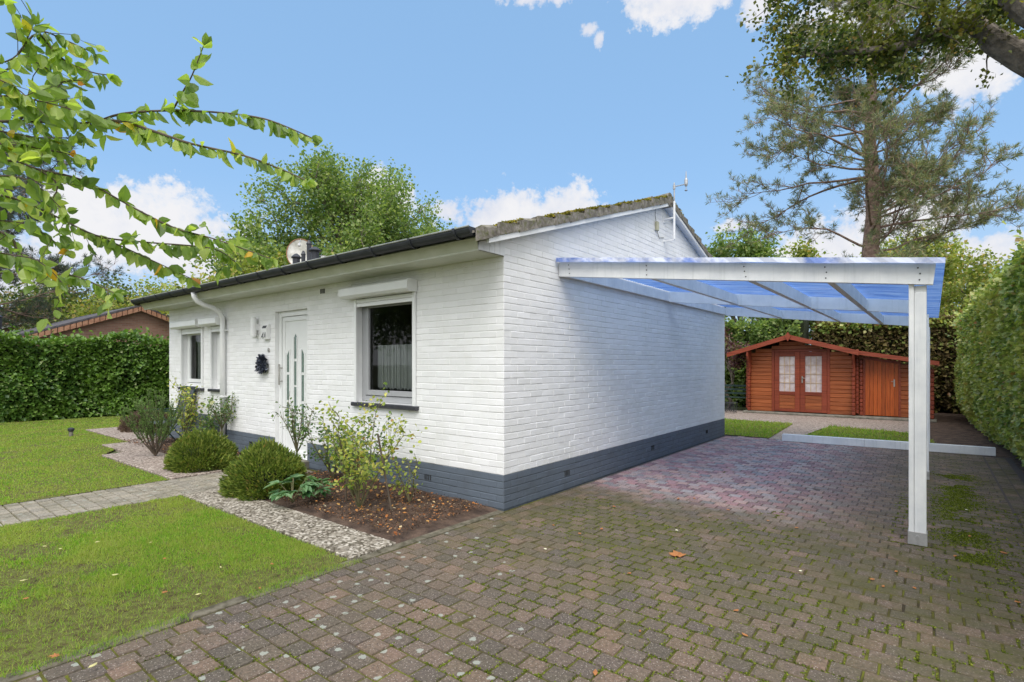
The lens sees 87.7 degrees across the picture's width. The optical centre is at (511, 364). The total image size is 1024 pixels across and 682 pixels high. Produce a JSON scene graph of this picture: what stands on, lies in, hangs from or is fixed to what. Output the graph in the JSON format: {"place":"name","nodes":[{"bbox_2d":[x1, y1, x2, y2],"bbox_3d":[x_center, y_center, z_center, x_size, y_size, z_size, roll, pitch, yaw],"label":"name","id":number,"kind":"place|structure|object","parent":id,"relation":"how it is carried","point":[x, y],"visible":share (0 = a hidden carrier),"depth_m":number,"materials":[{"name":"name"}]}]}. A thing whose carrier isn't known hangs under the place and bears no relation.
{"place":"outdoors","nodes":[
{"label":"outdoors","id":0,"kind":"place"},
{"bbox_2d":[0,412,168,504],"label":"lawn","id":1,"kind":"structure","parent":0,"point":[55,479],"depth_m":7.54,"materials":[{"name":"plant"}]},
{"bbox_2d":[68,428,74,436],"bbox_3d":[-8.920,1.373,10.784,0.110,0.195,0.110,0,0,38],"label":"garden light","id":2,"kind":"object","parent":1,"relation":"on","point":[70,430],"visible":0.94,"depth_m":10.75,"materials":[{"name":"metal"}]},
{"bbox_2d":[0,306,168,346],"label":"neighbour house","id":3,"kind":"structure","parent":0,"point":[155,322],"depth_m":20.01,"materials":[{"name":"tile"}]},
{"bbox_2d":[0,469,319,526],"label":"garden path","id":4,"kind":"structure","parent":0,"point":[105,499],"depth_m":5.77,"materials":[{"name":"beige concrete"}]},
{"bbox_2d":[0,495,361,677],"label":"lawn","id":5,"kind":"structure","parent":0,"point":[56,642],"depth_m":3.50,"materials":[{"name":"plant"}]},
{"bbox_2d":[149,437,239,471],"bbox_3d":[-5.444,1.440,8.976,4.530,0.060,0.900,0,0,38],"label":"soil bed","id":6,"kind":"object","parent":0,"point":[162,451],"visible":0.16,"depth_m":9.27,"materials":[{"name":"brown soil"}]},
{"bbox_2d":[144,386,195,443],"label":"shrub","id":7,"kind":"object","parent":6,"relation":"on","point":[192,392],"visible":0.26,"depth_m":9.79,"materials":[{"name":"green plant"}]},
{"bbox_2d":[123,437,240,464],"bbox_3d":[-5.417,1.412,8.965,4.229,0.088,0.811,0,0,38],"label":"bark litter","id":8,"kind":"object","parent":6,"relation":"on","point":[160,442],"visible":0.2,"depth_m":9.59,"materials":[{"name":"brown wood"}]},
{"bbox_2d":[165,372,209,434],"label":"rose bush","id":9,"kind":"object","parent":6,"relation":"on","point":[188,413],"visible":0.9,"depth_m":9.23,"materials":[{"name":"green plant"}]},
{"bbox_2d":[163,427,238,472],"bbox_3d":[-4.407,1.178,7.546,1.145,0.604,1.015,0,0,38],"label":"heather bush","id":10,"kind":"object","parent":6,"relation":"on","point":[196,450],"visible":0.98,"depth_m":7.31,"materials":[{"name":"green plant"}]},
{"bbox_2d":[192,406,219,433],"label":"rose bush","id":11,"kind":"object","parent":6,"relation":"on","point":[203,422],"visible":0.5,"depth_m":9.01,"materials":[{"name":"green plant"}]},
{"bbox_2d":[203,392,238,434],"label":"standard rose","id":12,"kind":"object","parent":6,"relation":"on","point":[224,418],"visible":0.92,"depth_m":8.80,"materials":[{"name":"green plant"}]},
{"bbox_2d":[0,404,1014,665],"bbox_3d":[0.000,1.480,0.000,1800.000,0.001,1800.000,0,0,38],"label":"ground","id":13,"kind":"structure","parent":0,"point":[168,436],"depth_m":14.13,"materials":[{"name":"green plant"}]},
{"bbox_2d":[2,322,30,333],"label":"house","id":14,"kind":"structure","parent":13,"relation":"on","point":[4,329],"depth_m":34.43,"materials":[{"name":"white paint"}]},
{"bbox_2d":[0,280,94,328],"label":"background tree","id":15,"kind":"object","parent":13,"relation":"on","point":[12,296],"visible":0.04,"depth_m":35.65,"materials":[{"name":"green plant"}]},
{"bbox_2d":[0,106,125,330],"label":"pine tree","id":16,"kind":"object","parent":13,"relation":"on","point":[58,269],"visible":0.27,"depth_m":26.32,"materials":[{"name":"green plant"}]},
{"bbox_2d":[2,263,145,329],"bbox_3d":[-28.381,-2.437,36.157,9.847,8.243,9.490,0,0,38],"label":"background tree","id":17,"kind":"object","parent":13,"relation":"on","point":[74,298],"visible":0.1,"depth_m":34.44,"materials":[{"name":"green plant"}]},
{"bbox_2d":[0,324,168,422],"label":"clipped hedge","id":18,"kind":"object","parent":13,"relation":"on","point":[54,377],"visible":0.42,"depth_m":14.59,"materials":[{"name":"green plant"}]},
{"bbox_2d":[53,272,202,321],"bbox_3d":[-24.018,-2.240,33.902,9.249,7.834,8.769,0,0,38],"label":"background tree","id":19,"kind":"object","parent":13,"relation":"on","point":[94,309],"visible":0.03,"depth_m":32.76,"materials":[{"name":"green plant"}]},
{"bbox_2d":[86,427,221,479],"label":"aggregate slabs","id":20,"kind":"structure","parent":13,"relation":"on","point":[141,456],"depth_m":8.35,"materials":[{"name":"grey gravel"}]},
{"bbox_2d":[116,406,167,431],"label":"heather bush","id":21,"kind":"object","parent":20,"relation":"on","point":[123,426],"visible":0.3,"depth_m":11.55,"materials":[{"name":"green plant"}]},
{"bbox_2d":[119,387,184,455],"bbox_3d":[-5.647,0.895,8.356,0.798,1.086,0.841,0,0,-17],"label":"broom shrub","id":22,"kind":"object","parent":20,"relation":"on","point":[145,425],"visible":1,"depth_m":8.31,"materials":[{"name":"green plant"}]},
{"bbox_2d":[0,0,322,332],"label":"garden tree","id":23,"kind":"object","parent":13,"relation":"on","point":[21,149],"visible":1,"depth_m":2.47,"materials":[{"name":"green plant"}]},
{"bbox_2d":[160,247,287,317],"bbox_3d":[-10.122,-1.520,20.760,5.801,6.391,5.835,0,0,38],"label":"tree","id":24,"kind":"object","parent":13,"relation":"on","point":[243,268],"visible":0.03,"depth_m":19.82,"materials":[{"name":"green plant"}]},
{"bbox_2d":[183,204,319,276],"bbox_3d":[-11.291,-2.422,24.118,4.892,8.322,6.785,0,0,38],"label":"oak tree","id":25,"kind":"object","parent":13,"relation":"on","point":[248,234],"visible":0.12,"depth_m":22.42,"materials":[{"name":"green plant"}]},
{"bbox_2d":[0,510,503,681],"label":"driveway kerb","id":26,"kind":"structure","parent":13,"relation":"on","point":[13,677],"depth_m":3.17,"materials":[{"name":"grey concrete"}]},
{"bbox_2d":[183,488,395,559],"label":"aggregate slabs","id":27,"kind":"structure","parent":13,"relation":"on","point":[342,541],"depth_m":4.77,"materials":[{"name":"grey gravel"}]},
{"bbox_2d":[220,137,455,270],"bbox_3d":[-7.846,-4.210,25.197,10.720,11.819,9.994,0,0,-9],"label":"oak tree","id":28,"kind":"object","parent":13,"relation":"on","point":[344,218],"visible":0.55,"depth_m":23.15,"materials":[{"name":"green plant"}]},
{"bbox_2d":[242,471,496,543],"bbox_3d":[-1.768,1.434,5.805,3.130,0.072,1.320,0,0,38],"label":"soil bed","id":29,"kind":"object","parent":13,"relation":"on","point":[432,526],"visible":0.39,"depth_m":5.23,"materials":[{"name":"brown soil"}]},
{"bbox_2d":[218,436,307,500],"bbox_3d":[-2.805,1.148,6.110,1.171,0.679,0.986,0,0,38],"label":"heather bush","id":30,"kind":"object","parent":29,"relation":"on","point":[254,470],"visible":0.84,"depth_m":5.85,"materials":[{"name":"green plant"}]},
{"bbox_2d":[263,473,320,502],"bbox_3d":[-2.242,1.290,5.484,0.521,0.264,0.556,0,0,38],"label":"hellebore","id":31,"kind":"object","parent":29,"relation":"on","point":[306,489],"visible":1,"depth_m":5.45,"materials":[{"name":"green plant"}]},
{"bbox_2d":[268,393,319,454],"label":"shrub","id":32,"kind":"object","parent":29,"relation":"on","point":[293,430],"visible":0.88,"depth_m":6.72,"materials":[{"name":"green plant"}]},
{"bbox_2d":[310,478,333,497],"bbox_3d":[-2.043,1.322,5.643,0.330,0.200,0.434,0,0,-11],"label":"hellebore","id":33,"kind":"object","parent":29,"relation":"on","point":[320,490],"visible":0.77,"depth_m":5.60,"materials":[{"name":"green plant"}]},
{"bbox_2d":[297,418,364,478],"bbox_3d":[-2.208,1.034,6.648,0.658,0.784,0.950,0,0,38],"label":"rose bush","id":34,"kind":"object","parent":29,"relation":"on","point":[327,458],"visible":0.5,"depth_m":6.54,"materials":[{"name":"green plant"}]},
{"bbox_2d":[345,445,346,500],"bbox_3d":[-1.713,1.120,5.507,0.019,0.620,0.034,0,0,-11],"label":"plant stake","id":35,"kind":"object","parent":29,"relation":"on","point":[345,483],"visible":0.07,"depth_m":5.51,"materials":[{"name":"brown wood"}]},
{"bbox_2d":[319,406,399,495],"bbox_3d":[-1.570,0.933,5.761,0.824,0.984,0.979,0,0,-30],"label":"rose bush","id":36,"kind":"object","parent":29,"relation":"on","point":[368,448],"visible":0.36,"depth_m":5.90,"materials":[{"name":"green plant"}]},
{"bbox_2d":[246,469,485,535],"bbox_3d":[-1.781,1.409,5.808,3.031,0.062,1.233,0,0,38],"label":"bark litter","id":37,"kind":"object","parent":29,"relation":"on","point":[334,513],"visible":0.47,"depth_m":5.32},
{"bbox_2d":[314,382,427,507],"bbox_3d":[-1.369,0.799,5.169,0.912,1.251,0.939,0,0,-34],"label":"rose bush","id":38,"kind":"object","parent":29,"relation":"on","point":[364,474],"visible":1,"depth_m":5.23,"materials":[{"name":"green plant"}]},
{"bbox_2d":[283,471,478,534],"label":"leaf litter","id":39,"kind":"object","parent":29,"relation":"on","point":[386,515],"visible":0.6,"depth_m":5.27,"materials":[{"name":"orange plant"}]},
{"bbox_2d":[377,434,392,510],"bbox_3d":[-1.246,1.055,5.199,0.177,0.754,0.034,0,0,20],"label":"plant stake","id":40,"kind":"object","parent":29,"relation":"on","point":[385,477],"visible":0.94,"depth_m":5.20,"materials":[{"name":"brown wood"}]},
{"bbox_2d":[388,450,422,500],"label":"rose bush","id":41,"kind":"object","parent":29,"relation":"on","point":[397,482],"visible":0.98,"depth_m":5.46,"materials":[{"name":"green plant"}]},
{"bbox_2d":[373,217,455,240],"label":"oak tree","id":42,"kind":"object","parent":13,"relation":"on","point":[426,226],"depth_m":27.32,"materials":[{"name":"green plant"}]},
{"bbox_2d":[130,192,724,510],"bbox_3d":[-1.316,-0.598,10.755,8.987,4.196,8.225,0,0,38],"label":"bungalow","id":43,"kind":"object","parent":13,"relation":"on","point":[508,364],"visible":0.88,"depth_m":6.73,"materials":[{"name":"white brick"}]},
{"bbox_2d":[178,327,203,390],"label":"window","id":44,"kind":"structure","parent":43,"relation":"in","point":[193,340],"depth_m":10.29,"materials":[{"name":"white plastic"}]},
{"bbox_2d":[208,332,219,391],"bbox_3d":[-5.121,-0.117,9.352,0.570,1.183,0.190,0,0,38],"label":"window","id":45,"kind":"structure","parent":43,"relation":"in","point":[218,333],"depth_m":9.46,"materials":[{"name":"white plastic"}]},
{"bbox_2d":[250,317,258,336],"bbox_3d":[-4.095,-0.590,8.412,0.215,0.310,0.116,0,0,38],"label":"wall lamp","id":46,"kind":"object","parent":43,"relation":"attached to","point":[254,327],"visible":1,"depth_m":8.33,"materials":[{"name":"white paint"}]},
{"bbox_2d":[254,354,267,373],"bbox_3d":[-3.878,-0.014,8.250,0.346,0.325,0.120,0,0,38],"label":"wall ornament","id":47,"kind":"object","parent":43,"relation":"attached to","point":[261,363],"depth_m":8.23,"materials":[{"name":"metal"}]},
{"bbox_2d":[261,324,269,339],"bbox_3d":[-3.797,-0.505,8.205,0.170,0.230,0.068,0,0,38],"label":"house number box","id":48,"kind":"object","parent":43,"relation":"attached to","point":[265,331],"visible":1,"depth_m":8.17,"materials":[{"name":"white paint"}]},
{"bbox_2d":[278,315,306,452],"bbox_3d":[-3.212,0.305,7.879,0.748,2.050,0.118,0,0,38],"label":"door","id":49,"kind":"structure","parent":43,"relation":"in","point":[294,367],"depth_m":7.91,"materials":[{"name":"white plastic"}]},
{"bbox_2d":[291,253,300,263],"bbox_3d":[-4.619,-2.124,11.416,0.255,0.510,0.255,0,0,38],"label":"roof vent","id":50,"kind":"object","parent":43,"relation":"on","point":[296,257],"visible":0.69,"depth_m":11.35,"materials":[{"name":"black plastic"}]},
{"bbox_2d":[286,239,312,263],"bbox_3d":[-4.919,-2.348,12.398,0.458,1.197,0.451,0,0,29],"label":"satellite dish","id":51,"kind":"object","parent":43,"relation":"attached to","point":[298,246],"visible":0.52,"depth_m":12.43,"materials":[{"name":"metal"}]},
{"bbox_2d":[301,251,305,261],"bbox_3d":[-4.729,-2.296,12.083,0.153,0.570,0.153,0,0,38],"label":"roof vent","id":52,"kind":"object","parent":43,"relation":"on","point":[303,254],"visible":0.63,"depth_m":12.05,"materials":[{"name":"black plastic"}]},
{"bbox_2d":[306,240,311,259],"bbox_3d":[-4.516,-2.385,11.868,0.170,0.770,0.170,0,0,38],"label":"roof vent","id":53,"kind":"object","parent":43,"relation":"on","point":[309,244],"visible":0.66,"depth_m":11.82,"materials":[{"name":"black plastic"}]},
{"bbox_2d":[308,247,321,259],"bbox_3d":[-4.145,-2.195,11.209,0.289,0.570,0.289,0,0,38],"label":"roof vent","id":54,"kind":"object","parent":43,"relation":"on","point":[315,251],"visible":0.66,"depth_m":11.13,"materials":[{"name":"black plastic"}]},
{"bbox_2d":[351,292,418,410],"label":"window","id":55,"kind":"structure","parent":43,"relation":"in","point":[386,328],"depth_m":6.83,"materials":[{"name":"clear glass"}]},
{"bbox_2d":[655,210,658,235],"bbox_3d":[2.302,-2.186,8.298,0.044,0.431,0.385,0,0,38],"label":"junction box","id":56,"kind":"object","parent":43,"relation":"attached to","point":[657,226],"visible":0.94,"depth_m":8.19,"materials":[{"name":"beige plastic"}]},
{"bbox_2d":[663,173,687,241],"bbox_3d":[2.608,-2.527,8.462,0.443,1.155,0.177,0,0,-8],"label":"weather mast","id":57,"kind":"object","parent":43,"relation":"attached to","point":[674,188],"visible":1,"depth_m":8.39,"materials":[{"name":"white metal"}]},
{"bbox_2d":[725,322,753,409],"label":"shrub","id":58,"kind":"object","parent":13,"relation":"on","point":[738,364],"visible":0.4,"depth_m":17.25,"materials":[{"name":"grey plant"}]},
{"bbox_2d":[705,220,789,322],"bbox_3d":[14.220,-3.587,34.234,8.036,10.533,7.499,0,0,38],"label":"background tree","id":59,"kind":"object","parent":13,"relation":"on","point":[743,249],"visible":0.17,"depth_m":32.20,"materials":[{"name":"green plant"}]},
{"bbox_2d":[725,316,808,406],"bbox_3d":[6.605,-0.343,20.368,8.362,3.725,1.845,0,0,38],"label":"shrub border","id":60,"kind":"object","parent":13,"relation":"on","point":[760,331],"visible":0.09,"depth_m":18.48,"materials":[{"name":"green plant"}]},
{"bbox_2d":[745,317,828,344],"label":"variegated tree","id":61,"kind":"object","parent":13,"relation":"on","point":[811,322],"visible":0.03,"depth_m":26.47,"materials":[{"name":"green plant"}]},
{"bbox_2d":[779,236,902,256],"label":"background tree","id":62,"kind":"object","parent":13,"relation":"on","point":[804,252],"visible":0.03,"depth_m":29.02,"materials":[{"name":"green plant"}]},
{"bbox_2d":[705,0,1023,328],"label":"pine tree","id":63,"kind":"object","parent":13,"relation":"on","point":[914,176],"visible":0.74,"depth_m":18.96,"materials":[{"name":"green plant"}]},
{"bbox_2d":[725,0,1023,112],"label":"overhanging oak","id":64,"kind":"object","parent":13,"relation":"on","point":[990,36],"visible":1,"depth_m":8.08,"materials":[{"name":"green plant"}]},
{"bbox_2d":[811,306,965,413],"bbox_3d":[12.297,-0.176,16.866,5.022,3.394,1.486,0,0,38],"label":"ivy hedge","id":65,"kind":"object","parent":13,"relation":"on","point":[893,341],"visible":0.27,"depth_m":16.63,"materials":[{"name":"green plant"}]},
{"bbox_2d":[812,311,957,333],"bbox_3d":[12.350,-1.263,16.913,5.010,0.890,1.175,0,0,38],"label":"ivy","id":66,"kind":"object","parent":65,"relation":"on","point":[842,325],"visible":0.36,"depth_m":17.23,"materials":[{"name":"green plant"}]},
{"bbox_2d":[853,219,988,307],"bbox_3d":[23.849,-3.514,31.838,7.731,10.418,8.910,0,0,38],"label":"background tree","id":67,"kind":"object","parent":13,"relation":"on","point":[953,262],"visible":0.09,"depth_m":29.61,"materials":[{"name":"green plant"}]},
{"bbox_2d":[939,244,1010,318],"bbox_3d":[18.026,-1.447,21.114,3.622,6.261,4.110,0,0,38],"label":"tree","id":68,"kind":"object","parent":13,"relation":"on","point":[977,276],"visible":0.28,"depth_m":20.30,"materials":[{"name":"green plant"}]},
{"bbox_2d":[942,249,1011,312],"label":"tree","id":69,"kind":"object","parent":13,"relation":"on","point":[959,282],"depth_m":22.98,"materials":[{"name":"green plant"}]},
{"bbox_2d":[945,220,1023,466],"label":"clipped hedge","id":70,"kind":"object","parent":13,"relation":"on","point":[989,370],"visible":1,"depth_m":8.23,"materials":[{"name":"green plant"}]},
{"bbox_2d":[0,0,1023,344],"label":"sky","id":71,"kind":"structure","parent":0,"point":[506,110],"materials":[{"name":"blue"}]},
{"bbox_2d":[14,435,1023,681],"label":"driveway","id":72,"kind":"structure","parent":0,"point":[251,642],"depth_m":3.38,"materials":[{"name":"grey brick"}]},
{"bbox_2d":[144,471,1023,681],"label":"joint moss","id":73,"kind":"object","parent":72,"relation":"on","point":[700,621],"visible":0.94,"depth_m":3.21,"materials":[{"name":"green plant"}]},
{"bbox_2d":[669,550,685,556],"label":"fallen leaf","id":74,"kind":"object","parent":72,"relation":"on","point":[676,553],"visible":1,"depth_m":4.04,"materials":[{"name":"orange plant"}]},
{"bbox_2d":[556,257,944,546],"bbox_3d":[3.900,0.119,7.589,3.436,2.663,6.670,0,0,38],"label":"carport","id":75,"kind":"object","parent":72,"relation":"on","point":[903,291],"visible":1,"depth_m":5.46,"materials":[{"name":"white plastic"}]},
{"bbox_2d":[782,434,995,455],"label":"ground beam","id":76,"kind":"structure","parent":72,"relation":"on","point":[959,449],"depth_m":9.24,"materials":[{"name":"grey concrete"}]},
{"bbox_2d":[893,471,1022,592],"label":"moss patch","id":77,"kind":"object","parent":72,"relation":"on","point":[956,495],"visible":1,"depth_m":4.82,"materials":[{"name":"green plant"}]},
{"bbox_2d":[725,418,792,437],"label":"lawn","id":78,"kind":"structure","parent":0,"point":[756,430],"depth_m":12.15,"materials":[{"name":"plant"}]},
{"bbox_2d":[725,409,908,439],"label":"path","id":79,"kind":"structure","parent":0,"point":[802,425],"depth_m":13.48,"materials":[{"name":"grey concrete"}]},
{"bbox_2d":[725,402,737,412],"bbox_3d":[6.585,1.297,16.111,0.340,0.314,0.419,0,0,38],"label":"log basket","id":80,"kind":"object","parent":79,"relation":"on","point":[732,408],"visible":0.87,"depth_m":16.20,"materials":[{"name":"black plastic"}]},
{"bbox_2d":[725,384,746,397],"bbox_3d":[7.185,1.025,16.891,1.150,0.850,0.500,0,0,38],"label":"garden bench","id":81,"kind":"object","parent":79,"relation":"on","point":[735,389],"visible":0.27,"depth_m":17.09,"materials":[{"name":"green metal"}]},
{"bbox_2d":[727,332,938,422],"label":"garden shed","id":82,"kind":"structure","parent":79,"relation":"on","point":[803,377],"depth_m":15.13,"materials":[{"name":"reddish-brown stained wood"},{"name":"glass"},{"name":"roofing felt"}]},
{"bbox_2d":[774,352,799,411],"bbox_3d":[8.133,0.502,15.761,0.676,1.755,0.042,0,0,38],"label":"door","id":83,"kind":"structure","parent":82,"relation":"in","point":[786,364],"depth_m":15.76,"materials":[{"name":"wood"}]},
{"bbox_2d":[800,351,826,412],"bbox_3d":[8.654,0.502,15.313,0.680,1.755,0.099,0,0,38],"label":"door","id":84,"kind":"structure","parent":82,"relation":"in","point":[813,365],"depth_m":15.33,"materials":[{"name":"wood"}]},
{"bbox_2d":[865,359,897,415],"bbox_3d":[9.987,0.614,14.406,0.735,1.532,0.079,0,0,38],"label":"annex door","id":85,"kind":"structure","parent":82,"relation":"in","point":[887,372],"depth_m":14.42,"materials":[{"name":"wood"}]},
{"bbox_2d":[805,424,934,442],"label":"lawn","id":86,"kind":"structure","parent":0,"point":[895,436],"depth_m":11.10,"materials":[{"name":"plant"}]},
{"bbox_2d":[930,412,1018,458],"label":"hedge soil","id":87,"kind":"structure","parent":0,"point":[952,428],"depth_m":11.15,"materials":[{"name":"brown soil"}]},
{"bbox_2d":[1011,458,1023,472],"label":"hedge soil","id":88,"kind":"structure","parent":0,"point":[1018,462],"depth_m":7.88,"materials":[{"name":"brown soil"}]}
]}

